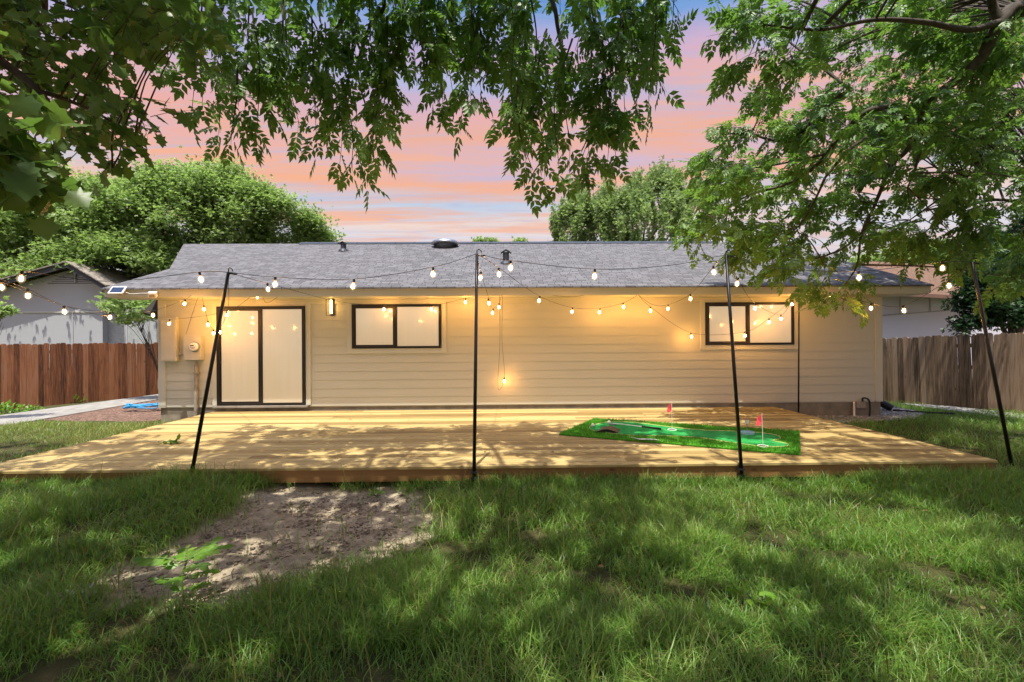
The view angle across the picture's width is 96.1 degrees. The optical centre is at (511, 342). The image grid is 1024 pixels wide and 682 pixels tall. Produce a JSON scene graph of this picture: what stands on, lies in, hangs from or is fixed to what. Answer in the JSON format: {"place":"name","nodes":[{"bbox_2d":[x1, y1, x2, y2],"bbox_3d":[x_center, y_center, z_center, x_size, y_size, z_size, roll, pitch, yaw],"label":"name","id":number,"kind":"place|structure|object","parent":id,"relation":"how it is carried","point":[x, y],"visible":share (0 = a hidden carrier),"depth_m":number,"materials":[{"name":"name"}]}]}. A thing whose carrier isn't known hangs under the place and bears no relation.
{"place":"outdoors","nodes":[
{"label":"outdoors","id":0,"kind":"place"},
{"bbox_2d":[46,583,96,601],"bbox_3d":[-2.846,1.617,2.965,0.272,0.073,0.192,0,0,-1],"label":"flat stone","id":1,"kind":"object","parent":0,"point":[59,597],"visible":0.16,"depth_m":2.96,"materials":[{"name":"stone"}]},
{"bbox_2d":[0,394,157,423],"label":"concrete path","id":2,"kind":"structure","parent":0,"point":[35,415],"depth_m":11.81,"materials":[{"name":"grey concrete"}]},
{"bbox_2d":[0,399,1023,681],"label":"lawn grass","id":3,"kind":"structure","parent":0,"point":[490,595],"depth_m":2.97,"materials":[{"name":"green plant"}]},
{"bbox_2d":[0,341,1023,681],"bbox_3d":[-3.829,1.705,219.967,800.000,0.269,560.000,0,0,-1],"label":"ground","id":4,"kind":"structure","parent":0,"point":[48,671],"depth_m":3.33,"materials":[{"name":"soil"}]},
{"bbox_2d":[0,296,22,333],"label":"tree","id":5,"kind":"object","parent":4,"relation":"on","point":[8,310],"visible":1,"depth_m":10.38,"materials":[{"name":"green plant"}]},
{"bbox_2d":[0,400,31,413],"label":"weed","id":6,"kind":"object","parent":4,"relation":"on","point":[4,408],"visible":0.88,"depth_m":12.06,"materials":[{"name":"green plant"}]},
{"bbox_2d":[16,404,44,411],"bbox_3d":[-13.064,1.801,12.484,0.657,0.242,0.649,0,0,35],"label":"weed","id":7,"kind":"object","parent":4,"relation":"on","point":[34,407],"visible":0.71,"depth_m":12.50,"materials":[{"name":"green plant"}]},
{"bbox_2d":[17,160,75,225],"bbox_3d":[-28.215,-4.670,26.691,8.545,13.750,4.951,0,0,-1],"label":"elm tree","id":8,"kind":"object","parent":4,"relation":"on","point":[68,167],"depth_m":27.23,"materials":[{"name":"green plant"}]},
{"bbox_2d":[0,342,157,409],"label":"wooden fence","id":9,"kind":"object","parent":4,"relation":"on","point":[30,374],"visible":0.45,"depth_m":14.26,"materials":[{"name":"red wood"}]},
{"bbox_2d":[0,261,157,361],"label":"house","id":10,"kind":"structure","parent":4,"relation":"on","point":[39,320],"depth_m":18.98,"materials":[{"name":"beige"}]},
{"bbox_2d":[40,400,160,421],"bbox_3d":[-10.613,1.772,11.751,2.977,0.020,6.709,0,0,-39],"label":"mulch bed","id":11,"kind":"object","parent":4,"relation":"on","point":[120,413],"visible":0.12,"depth_m":11.03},
{"bbox_2d":[86,292,157,371],"bbox_3d":[-11.379,0.180,13.837,2.201,3.606,1.590,0,0,22],"label":"young tree","id":12,"kind":"object","parent":11,"relation":"on","point":[117,306],"visible":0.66,"depth_m":13.66,"materials":[{"name":"green plant"}]},
{"bbox_2d":[122,403,157,408],"bbox_3d":[-9.447,1.624,11.763,0.947,0.133,0.454,0,0,-1],"label":"garden hose","id":13,"kind":"object","parent":11,"relation":"on","point":[138,406],"visible":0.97,"depth_m":11.63,"materials":[{"name":"blue plastic"}]},
{"bbox_2d":[0,0,235,240],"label":"maple tree","id":14,"kind":"object","parent":4,"relation":"on","point":[137,32],"visible":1,"depth_m":3.00,"materials":[{"name":"green plant"}]},
{"bbox_2d":[0,145,348,287],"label":"elm tree","id":15,"kind":"object","parent":4,"relation":"on","point":[212,202],"visible":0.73,"depth_m":20.25,"materials":[{"name":"green plant"}]},
{"bbox_2d":[132,536,233,602],"bbox_3d":[-2.037,1.450,2.905,0.598,0.337,0.404,0,0,24],"label":"weed","id":16,"kind":"object","parent":4,"relation":"on","point":[208,548],"visible":0.99,"depth_m":2.87,"materials":[{"name":"green plant"}]},
{"bbox_2d":[104,486,439,609],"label":"soil clods","id":17,"kind":"object","parent":4,"relation":"on","point":[352,503],"visible":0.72,"depth_m":3.88,"materials":[{"name":"brown soil"}]},
{"bbox_2d":[129,492,423,589],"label":"twig litter","id":18,"kind":"object","parent":4,"relation":"on","point":[251,554],"visible":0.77,"depth_m":3.52,"materials":[{"name":"brown plant"}]},
{"bbox_2d":[368,487,384,497],"bbox_3d":[-1.431,1.589,4.829,0.160,0.112,0.176,0,0,-1],"label":"weed","id":19,"kind":"object","parent":4,"relation":"on","point":[372,493],"visible":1,"depth_m":4.85,"materials":[{"name":"green plant"}]},
{"bbox_2d":[142,0,697,218],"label":"ash tree","id":20,"kind":"object","parent":4,"relation":"on","point":[279,91],"visible":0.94,"depth_m":5.35,"materials":[{"name":"green plant"}]},
{"bbox_2d":[471,235,486,241],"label":"distant tree","id":21,"kind":"object","parent":4,"relation":"on","point":[481,239],"visible":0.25,"depth_m":44.69,"materials":[{"name":"green plant"}]},
{"bbox_2d":[484,236,499,241],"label":"distant tree","id":22,"kind":"object","parent":4,"relation":"on","point":[490,239],"visible":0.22,"depth_m":44.65,"materials":[{"name":"green plant"}]},
{"bbox_2d":[0,407,997,484],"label":"wooden deck","id":23,"kind":"structure","parent":4,"relation":"on","point":[311,446],"depth_m":5.94,"materials":[{"name":"brown wood"}]},
{"bbox_2d":[158,433,181,443],"bbox_3d":[-4.768,1.355,6.437,0.354,0.165,0.229,0,0,-1],"label":"leaf sprig","id":24,"kind":"object","parent":23,"relation":"on","point":[173,441],"visible":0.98,"depth_m":6.40,"materials":[{"name":"green plant"}]},
{"bbox_2d":[187,267,236,476],"bbox_3d":[-3.310,0.358,5.092,0.553,2.372,0.074,0,0,-1],"label":"light pole","id":25,"kind":"object","parent":23,"relation":"attached to","point":[203,409],"visible":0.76,"depth_m":5.06,"materials":[{"name":"black metal"}]},
{"bbox_2d":[0,269,220,281],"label":"string light","id":26,"kind":"object","parent":25,"relation":"hanging from","point":[22,273],"visible":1,"depth_m":4.80,"materials":[{"name":"black rubber"}]},
{"bbox_2d":[186,282,228,334],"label":"string light","id":27,"kind":"object","parent":25,"relation":"hanging from","point":[205,311],"visible":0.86,"depth_m":9.04,"materials":[{"name":"white glass"}]},
{"bbox_2d":[238,275,474,309],"bbox_3d":[-2.833,-0.753,7.655,2.224,0.300,4.687,0,0,32],"label":"string light","id":28,"kind":"object","parent":25,"relation":"hanging from","point":[267,284],"visible":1,"depth_m":8.92,"materials":[{"name":"black rubber"}]},
{"bbox_2d":[471,249,484,480],"bbox_3d":[-0.376,0.251,5.144,0.171,2.587,0.074,0,0,-1],"label":"light pole","id":29,"kind":"object","parent":23,"relation":"attached to","point":[474,470],"visible":0.97,"depth_m":5.11,"materials":[{"name":"black metal"}]},
{"bbox_2d":[230,254,475,288],"bbox_3d":[-1.760,-0.774,5.106,2.745,0.414,0.074,0,0,-1],"label":"string light","id":30,"kind":"object","parent":29,"relation":"hanging from","point":[352,286],"visible":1,"depth_m":5.10,"materials":[{"name":"black plastic"}]},
{"bbox_2d":[478,261,504,389],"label":"string light","id":31,"kind":"object","parent":29,"relation":"hanging from","point":[480,277],"visible":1,"depth_m":9.00,"materials":[{"name":"black rubber"}]},
{"bbox_2d":[481,256,636,312],"bbox_3d":[0.684,-0.759,7.382,0.917,0.476,4.908,0,0,36],"label":"string light","id":32,"kind":"object","parent":29,"relation":"hanging from","point":[546,299],"visible":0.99,"depth_m":7.60,"materials":[{"name":"black rubber"}]},
{"bbox_2d":[559,417,800,454],"bbox_3d":[2.502,1.333,6.852,3.281,0.065,1.634,0,0,25],"label":"putting mat","id":33,"kind":"object","parent":23,"relation":"on","point":[782,441],"visible":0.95,"depth_m":6.61,"materials":[{"name":"artificial turf"},{"name":"rubber"}]},
{"bbox_2d":[595,426,619,432],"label":"putting ramp","id":34,"kind":"structure","parent":33,"relation":"on","point":[610,429],"depth_m":6.86,"materials":[{"name":"brown wood"}]},
{"bbox_2d":[609,423,660,429],"bbox_3d":[1.940,1.323,7.270,0.833,0.035,0.089,0,0,33],"label":"putter","id":35,"kind":"object","parent":33,"relation":"on","point":[636,425],"visible":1,"depth_m":7.20,"materials":[{"name":"grey metal"}]},
{"bbox_2d":[667,402,675,430],"bbox_3d":[2.447,1.131,7.040,0.133,0.423,0.133,0,0,33],"label":"golf flag","id":36,"kind":"object","parent":33,"relation":"on","point":[669,407],"visible":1,"depth_m":7.04,"materials":[{"name":"red fabric"}]},
{"bbox_2d":[741,420,754,434],"bbox_3d":[3.423,1.233,6.701,0.200,0.200,0.197,0,0,-1],"label":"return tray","id":37,"kind":"object","parent":33,"relation":"on","point":[745,432],"visible":0.88,"depth_m":6.69,"materials":[{"name":"grey plastic"}]},
{"bbox_2d":[756,414,767,447],"bbox_3d":[3.219,1.125,5.901,0.135,0.423,0.135,0,0,-40],"label":"golf flag","id":38,"kind":"object","parent":33,"relation":"on","point":[759,421],"visible":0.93,"depth_m":5.90,"materials":[{"name":"red fabric"}]},
{"bbox_2d":[101,238,933,422],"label":"house","id":39,"kind":"structure","parent":4,"relation":"on","point":[287,349],"depth_m":9.61,"materials":[{"name":"paint"}]},
{"bbox_2d":[0,279,188,318],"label":"string light","id":40,"kind":"object","parent":39,"relation":"hanging from","point":[28,295],"visible":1,"depth_m":6.09,"materials":[{"name":"black plastic"}]},
{"bbox_2d":[108,287,147,293],"bbox_3d":[-7.298,-0.996,8.811,0.777,0.153,0.140,0,0,-1],"label":"solar panel","id":41,"kind":"object","parent":39,"relation":"attached to","point":[116,290],"visible":0.87,"depth_m":8.79,"materials":[{"name":"blue plastic"}]},
{"bbox_2d":[2,282,275,324],"bbox_3d":[-5.496,-0.634,6.806,1.976,0.665,4.605,0,0,-1],"label":"string light","id":42,"kind":"object","parent":39,"relation":"hanging from","point":[131,318],"visible":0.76,"depth_m":8.00,"materials":[{"name":"black plastic"}]},
{"bbox_2d":[148,291,157,297],"bbox_3d":[-6.868,-0.921,8.800,0.130,0.149,0.192,0,0,-26],"label":"security camera","id":43,"kind":"object","parent":39,"relation":"attached to","point":[152,294],"visible":1,"depth_m":8.73,"materials":[{"name":"white plastic"}]},
{"bbox_2d":[159,317,179,361],"bbox_3d":[-6.995,-0.060,9.400,0.340,0.906,0.131,0,0,-1],"label":"breaker panel","id":44,"kind":"object","parent":39,"relation":"attached to","point":[169,342],"visible":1,"depth_m":9.34,"materials":[{"name":"paint"}]},
{"bbox_2d":[161,321,174,359],"bbox_3d":[-6.994,-0.036,9.345,0.280,0.798,0.007,0,0,-1],"label":"door","id":45,"kind":"structure","parent":44,"relation":"in","point":[167,331],"depth_m":9.34,"materials":[{"name":"paint"}]},
{"bbox_2d":[177,336,203,415],"bbox_3d":[-6.583,0.767,9.370,0.508,1.803,0.206,0,0,-1],"label":"electric meter","id":46,"kind":"object","parent":39,"relation":"attached to","point":[193,347],"visible":0.97,"depth_m":9.35,"materials":[{"name":"paint"}]},
{"bbox_2d":[212,301,310,407],"bbox_3d":[-5.161,0.251,9.456,2.004,2.186,0.107,0,0,-1],"label":"sliding door","id":47,"kind":"structure","parent":39,"relation":"in","point":[261,360],"depth_m":9.47,"materials":[{"name":"glass"}]},
{"bbox_2d":[326,298,334,315],"bbox_3d":[-3.705,-0.738,9.433,0.160,0.410,0.173,0,0,-1],"label":"wall sconce","id":48,"kind":"object","parent":39,"relation":"attached to","point":[332,308],"depth_m":9.40,"materials":[{"name":"black metal"}]},
{"bbox_2d":[347,299,445,352],"bbox_3d":[-2.386,-0.331,9.527,2.040,1.112,0.062,0,0,-1],"label":"window","id":49,"kind":"structure","parent":39,"relation":"in","point":[412,326],"depth_m":9.52,"materials":[{"name":"brown metal"}]},
{"bbox_2d":[700,297,797,349],"bbox_3d":[4.983,-0.394,9.655,2.070,1.092,0.062,0,0,-1],"label":"window","id":50,"kind":"structure","parent":39,"relation":"in","point":[714,316],"depth_m":9.64,"materials":[{"name":"brown metal"}]},
{"bbox_2d":[798,301,799,412],"bbox_3d":[5.837,0.200,9.303,0.134,2.594,0.032,0,0,-1],"label":"light pole","id":51,"kind":"object","parent":39,"relation":"attached to","point":[798,353],"visible":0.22,"depth_m":9.29,"materials":[{"name":"black metal"}]},
{"bbox_2d":[638,295,785,337],"bbox_3d":[4.143,-0.547,9.314,3.324,0.972,0.237,0,0,-4],"label":"string light","id":52,"kind":"object","parent":51,"relation":"hanging from","point":[704,334],"visible":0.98,"depth_m":9.37,"materials":[{"name":"black rubber"}]},
{"bbox_2d":[824,263,969,311],"bbox_3d":[5.823,-0.728,7.577,0.158,0.633,3.450,0,0,1],"label":"string light","id":53,"kind":"object","parent":51,"relation":"hanging from","point":[948,285],"visible":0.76,"depth_m":6.66,"materials":[{"name":"black plastic"}]},
{"bbox_2d":[853,397,870,415],"bbox_3d":[7.341,1.354,9.673,0.334,0.410,0.129,0,0,11],"label":"pipe","id":54,"kind":"object","parent":39,"relation":"attached to","point":[859,404],"visible":0.99,"depth_m":9.63,"materials":[{"name":"black plastic"}]},
{"bbox_2d":[511,236,527,241],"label":"distant tree","id":55,"kind":"object","parent":4,"relation":"on","point":[521,239],"visible":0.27,"depth_m":44.70,"materials":[{"name":"green plant"}]},
{"bbox_2d":[79,483,1016,681],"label":"leaf litter","id":56,"kind":"object","parent":4,"relation":"on","point":[311,549],"visible":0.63,"depth_m":3.63,"materials":[{"name":"brown plant"}]},
{"bbox_2d":[547,155,718,240],"bbox_3d":[7.179,-4.637,27.076,9.655,13.201,5.346,0,0,22],"label":"pecan tree","id":57,"kind":"object","parent":4,"relation":"on","point":[632,204],"visible":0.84,"depth_m":26.40,"materials":[{"name":"green plant"}]},
{"bbox_2d":[724,250,744,478],"bbox_3d":[2.505,0.249,5.194,0.210,2.580,0.074,0,0,-1],"label":"light pole","id":58,"kind":"object","parent":4,"relation":"on","point":[740,468],"visible":0.97,"depth_m":5.17,"materials":[{"name":"black metal"}]},
{"bbox_2d":[485,255,723,278],"bbox_3d":[1.010,-0.842,5.154,2.801,0.314,0.074,0,0,-1],"label":"string light","id":59,"kind":"object","parent":58,"relation":"hanging from","point":[510,268],"visible":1,"depth_m":5.15,"materials":[{"name":"black rubber"}]},
{"bbox_2d":[640,256,723,309],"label":"string light","id":60,"kind":"object","parent":58,"relation":"hanging from","point":[713,267],"visible":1,"depth_m":7.54,"materials":[{"name":"black plastic"}]},
{"bbox_2d":[728,260,792,319],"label":"string light","id":61,"kind":"object","parent":58,"relation":"hanging from","point":[755,303],"visible":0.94,"depth_m":7.66,"materials":[{"name":"black rubber"}]},
{"bbox_2d":[734,257,971,279],"bbox_3d":[4.126,-0.874,5.540,3.511,0.293,0.107,0,0,-12],"label":"string light","id":62,"kind":"object","parent":58,"relation":"hanging from","point":[859,277],"visible":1,"depth_m":5.58,"materials":[{"name":"black rubber"}]},
{"bbox_2d":[727,579,778,608],"bbox_3d":[1.476,1.513,2.827,0.280,0.185,0.281,0,0,39],"label":"weed","id":63,"kind":"object","parent":4,"relation":"on","point":[761,593],"visible":0.86,"depth_m":2.79,"materials":[{"name":"green plant"}]},
{"bbox_2d":[664,0,1023,328],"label":"ash tree","id":64,"kind":"object","parent":4,"relation":"on","point":[948,47],"visible":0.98,"depth_m":6.91,"materials":[{"name":"green plant"}]},
{"bbox_2d":[812,406,923,423],"bbox_3d":[7.656,1.554,10.085,3.010,0.020,2.473,0,0,-1],"label":"gravel bed","id":65,"kind":"object","parent":4,"relation":"on","point":[882,414],"visible":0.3,"depth_m":9.57,"materials":[{"name":"grey gravel"}]},
{"bbox_2d":[880,400,954,414],"bbox_3d":[8.855,1.421,10.121,1.326,0.267,0.187,0,0,32],"label":"downspout boot","id":66,"kind":"object","parent":65,"relation":"on","point":[886,405],"visible":0.88,"depth_m":10.27,"materials":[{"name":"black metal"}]},
{"bbox_2d":[847,238,962,271],"bbox_3d":[22.860,-1.940,24.599,9.017,7.854,4.907,0,0,-1],"label":"elm tree","id":67,"kind":"object","parent":4,"relation":"on","point":[874,258],"visible":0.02,"depth_m":24.60,"materials":[{"name":"green plant"}]},
{"bbox_2d":[863,261,988,378],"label":"house","id":68,"kind":"structure","parent":4,"relation":"on","point":[925,316],"depth_m":16.79,"materials":[{"name":"grey"}]},
{"bbox_2d":[883,333,1023,412],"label":"wooden fence","id":69,"kind":"object","parent":4,"relation":"on","point":[933,370],"visible":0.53,"depth_m":11.36,"materials":[{"name":"brown wood"}]},
{"bbox_2d":[900,403,1022,417],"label":"gravel strip","id":70,"kind":"object","parent":4,"relation":"on","point":[954,407],"visible":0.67,"depth_m":10.87,"materials":[{"name":"grey gravel"}]},
{"bbox_2d":[935,212,1023,336],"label":"bush","id":71,"kind":"object","parent":4,"relation":"on","point":[998,313],"visible":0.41,"depth_m":12.77,"materials":[{"name":"green plant"}]},
{"bbox_2d":[970,257,1013,465],"bbox_3d":[6.130,0.338,5.858,0.570,2.840,0.042,0,0,-1],"label":"light pole","id":72,"kind":"object","parent":4,"relation":"on","point":[997,393],"visible":0.92,"depth_m":5.84,"materials":[{"name":"black metal"}]},
{"bbox_2d":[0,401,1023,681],"bbox_3d":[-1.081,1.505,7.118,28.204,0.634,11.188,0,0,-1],"label":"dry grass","id":73,"kind":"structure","parent":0,"point":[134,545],"depth_m":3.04,"materials":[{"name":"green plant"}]},
{"bbox_2d":[0,0,1023,340],"label":"sky","id":74,"kind":"structure","parent":0,"point":[433,195],"materials":[{"name":"pink"}]}
]}

